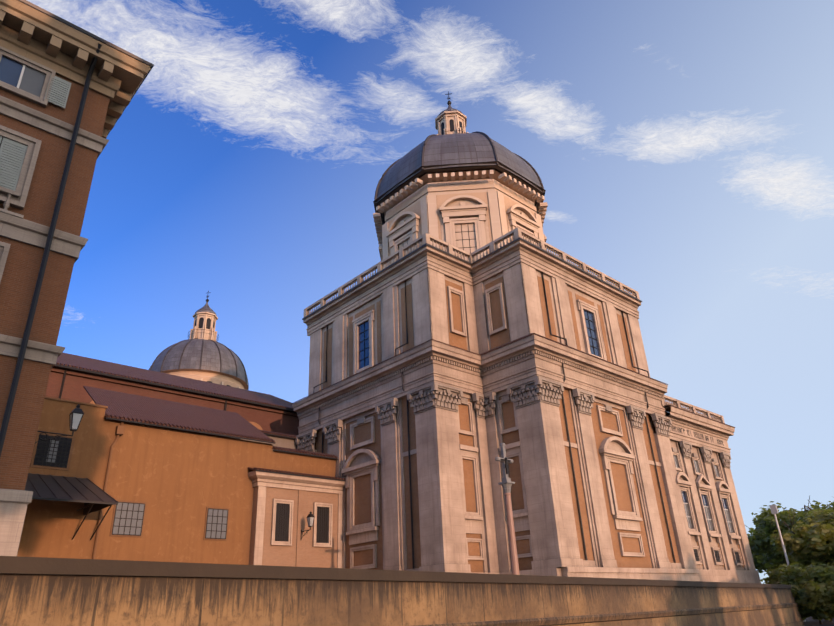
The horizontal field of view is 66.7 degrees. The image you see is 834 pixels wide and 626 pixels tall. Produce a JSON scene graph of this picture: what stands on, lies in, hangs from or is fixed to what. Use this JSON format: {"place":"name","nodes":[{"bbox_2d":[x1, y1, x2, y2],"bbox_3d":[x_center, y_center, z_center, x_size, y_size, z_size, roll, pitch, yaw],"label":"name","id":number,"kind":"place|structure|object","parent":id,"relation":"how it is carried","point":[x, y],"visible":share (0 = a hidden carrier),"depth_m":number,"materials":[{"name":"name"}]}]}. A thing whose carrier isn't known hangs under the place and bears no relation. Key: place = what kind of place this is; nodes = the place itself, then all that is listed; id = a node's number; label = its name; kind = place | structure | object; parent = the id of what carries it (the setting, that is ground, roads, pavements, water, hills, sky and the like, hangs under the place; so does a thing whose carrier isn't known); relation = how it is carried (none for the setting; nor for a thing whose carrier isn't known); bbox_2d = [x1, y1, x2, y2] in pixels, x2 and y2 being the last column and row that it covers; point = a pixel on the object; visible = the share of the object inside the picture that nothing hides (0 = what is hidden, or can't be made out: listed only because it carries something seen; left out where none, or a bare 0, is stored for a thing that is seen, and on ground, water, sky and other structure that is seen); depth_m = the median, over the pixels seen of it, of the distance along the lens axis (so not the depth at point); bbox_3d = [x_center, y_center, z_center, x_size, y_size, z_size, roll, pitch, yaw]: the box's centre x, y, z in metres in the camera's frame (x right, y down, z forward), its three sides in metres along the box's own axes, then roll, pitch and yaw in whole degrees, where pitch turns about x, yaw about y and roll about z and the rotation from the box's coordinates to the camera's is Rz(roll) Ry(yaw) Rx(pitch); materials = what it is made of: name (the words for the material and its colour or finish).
{"place":"outdoors","nodes":[
{"label":"outdoors","id":0,"kind":"place"},
{"bbox_2d":[149,338,248,389],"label":"dome","id":1,"kind":"structure","parent":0,"point":[212,361],"depth_m":118.16,"materials":[{"name":"grey metal"}]},
{"bbox_2d":[188,291,218,341],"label":"lantern","id":2,"kind":"object","parent":1,"relation":"on","point":[205,317],"visible":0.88,"depth_m":127.97,"materials":[{"name":"stone"}]},
{"bbox_2d":[27,0,833,583],"label":"sky","id":3,"kind":"structure","parent":0,"point":[681,151],"materials":[{"name":"blue"}]},
{"bbox_2d":[803,616,833,625],"bbox_3d":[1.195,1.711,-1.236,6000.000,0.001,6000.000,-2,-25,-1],"label":"street ground","id":4,"kind":"structure","parent":0,"point":[809,621],"depth_m":52.58,"materials":[{"name":"grey asphalt"}]},
{"bbox_2d":[745,525,778,573],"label":"tree","id":5,"kind":"object","parent":4,"relation":"on","point":[759,566],"visible":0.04,"depth_m":102.17,"materials":[{"name":"green plant"}]},
{"bbox_2d":[770,505,805,620],"bbox_3d":[34.406,23.045,58.858,0.860,10.100,0.550,19,-33,-38],"label":"street light","id":6,"kind":"object","parent":4,"relation":"on","point":[774,509],"visible":0.46,"depth_m":60.25,"materials":[{"name":"paint"}]},
{"bbox_2d":[748,495,829,567],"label":"tree","id":7,"kind":"object","parent":4,"relation":"on","point":[759,540],"visible":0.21,"depth_m":73.65,"materials":[{"name":"green plant"}]},
{"bbox_2d":[760,562,833,587],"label":"bush","id":8,"kind":"object","parent":4,"relation":"on","point":[796,575],"visible":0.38,"depth_m":51.88,"materials":[{"name":"green plant"}]},
{"bbox_2d":[770,510,833,568],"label":"tree","id":9,"kind":"object","parent":4,"relation":"on","point":[804,545],"visible":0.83,"depth_m":61.68,"materials":[{"name":"green plant"}]},
{"bbox_2d":[775,577,833,623],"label":"bush","id":10,"kind":"object","parent":4,"relation":"on","point":[813,599],"visible":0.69,"depth_m":48.57,"materials":[{"name":"green plant"}]},
{"bbox_2d":[796,502,833,545],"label":"tree","id":11,"kind":"object","parent":4,"relation":"on","point":[826,514],"visible":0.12,"depth_m":67.82,"materials":[{"name":"green plant"}]},
{"bbox_2d":[801,500,833,510],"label":"tree","id":12,"kind":"object","parent":4,"relation":"on","point":[822,507],"depth_m":85.46,"materials":[{"name":"green plant"}]},
{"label":"terrace pavement","id":13,"kind":"structure","parent":0,"visible":0},
{"bbox_2d":[0,0,153,555],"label":"palazzo","id":14,"kind":"structure","parent":13,"relation":"on","point":[68,90],"depth_m":24.88,"materials":[{"name":"brick"}]},
{"bbox_2d":[35,404,83,443],"bbox_3d":[-12.985,4.056,22.915,1.471,1.759,0.392,19,-33,-38],"label":"wall lamp","id":15,"kind":"object","parent":14,"relation":"attached to","point":[76,414],"depth_m":23.21,"materials":[{"name":"metal"}]},
{"bbox_2d":[45,352,298,435],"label":"roofed building wing","id":16,"kind":"structure","parent":13,"relation":"on","point":[71,376],"depth_m":62.73,"materials":[{"name":"plaster"},{"name":"tile"}]},
{"bbox_2d":[17,386,337,564],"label":"building","id":17,"kind":"structure","parent":13,"relation":"on","point":[173,480],"depth_m":46.07,"materials":[{"name":"paint"}]},
{"bbox_2d":[25,473,118,539],"bbox_3d":[-23.277,11.639,39.182,8.158,3.993,3.430,19,-33,-38],"label":"entrance canopy","id":18,"kind":"object","parent":17,"relation":"attached to","point":[90,495],"visible":0.88,"depth_m":40.36,"materials":[{"name":"metal"}]},
{"bbox_2d":[248,467,345,567],"bbox_3d":[-13.478,20.178,54.897,8.950,12.720,12.832,19,-33,-38],"label":"sacristy annex","id":19,"kind":"object","parent":13,"relation":"on","point":[285,503],"visible":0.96,"depth_m":51.54,"materials":[{"name":"pale plaster"},{"name":"tile"}]},
{"bbox_2d":[301,511,314,539],"bbox_3d":[-8.920,17.184,51.168,0.471,2.110,1.567,19,-33,-38],"label":"wall lamp","id":20,"kind":"object","parent":19,"relation":"attached to","point":[310,518],"depth_m":50.89,"materials":[{"name":"glass"}]},
{"bbox_2d":[0,556,803,625],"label":"terrace parapet","id":21,"kind":"structure","parent":13,"relation":"on","point":[40,591],"depth_m":11.23,"materials":[{"name":"stone"}]},
{"bbox_2d":[292,333,699,580],"bbox_3d":[6.490,18.255,62.188,31.280,20.750,31.280,19,-33,-38],"label":"lower storey","id":22,"kind":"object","parent":13,"relation":"on","point":[469,412],"visible":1,"depth_m":51.09,"materials":[{"name":"beige stone"}]},
{"bbox_2d":[302,237,649,396],"bbox_3d":[5.898,5.385,68.591,30.390,9.520,30.390,19,-33,-38],"label":"upper storey","id":23,"kind":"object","parent":22,"relation":"on","point":[493,299],"visible":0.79,"depth_m":57.50,"materials":[{"name":"beige stone"}]},
{"bbox_2d":[373,170,547,266],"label":"drum","id":24,"kind":"object","parent":23,"relation":"on","point":[469,211],"visible":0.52,"depth_m":68.30,"materials":[{"name":"beige stone"}]},
{"bbox_2d":[373,131,545,224],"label":"chapel dome","id":25,"kind":"structure","parent":24,"relation":"on","point":[460,152],"depth_m":70.93,"materials":[{"name":"grey metal"}]},
{"bbox_2d":[435,91,467,134],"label":"lantern","id":26,"kind":"object","parent":25,"relation":"on","point":[449,120],"visible":0.5,"depth_m":82.06,"materials":[{"name":"beige stone"}]},
{"bbox_2d":[303,227,639,317],"bbox_3d":[5.591,-3.698,62.005,36.208,1.350,14.449,-3,-25,1],"label":"balustrade","id":27,"kind":"object","parent":23,"relation":"on","point":[492,246],"visible":0.52,"depth_m":59.29,"materials":[{"name":"beige stone"}]},
{"bbox_2d":[313,272,675,568],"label":"chapel downpipes","id":28,"kind":"object","parent":22,"relation":"attached to","point":[551,334],"visible":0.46,"depth_m":53.09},
{"bbox_2d":[661,395,760,583],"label":"church facade","id":29,"kind":"structure","parent":22,"relation":"attached to","point":[701,449],"depth_m":63.39,"materials":[{"name":"beige stone"}]},
{"bbox_2d":[495,443,519,574],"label":"column","id":30,"kind":"structure","parent":13,"relation":"on","point":[506,483],"depth_m":37.86,"materials":[{"name":"stone"}]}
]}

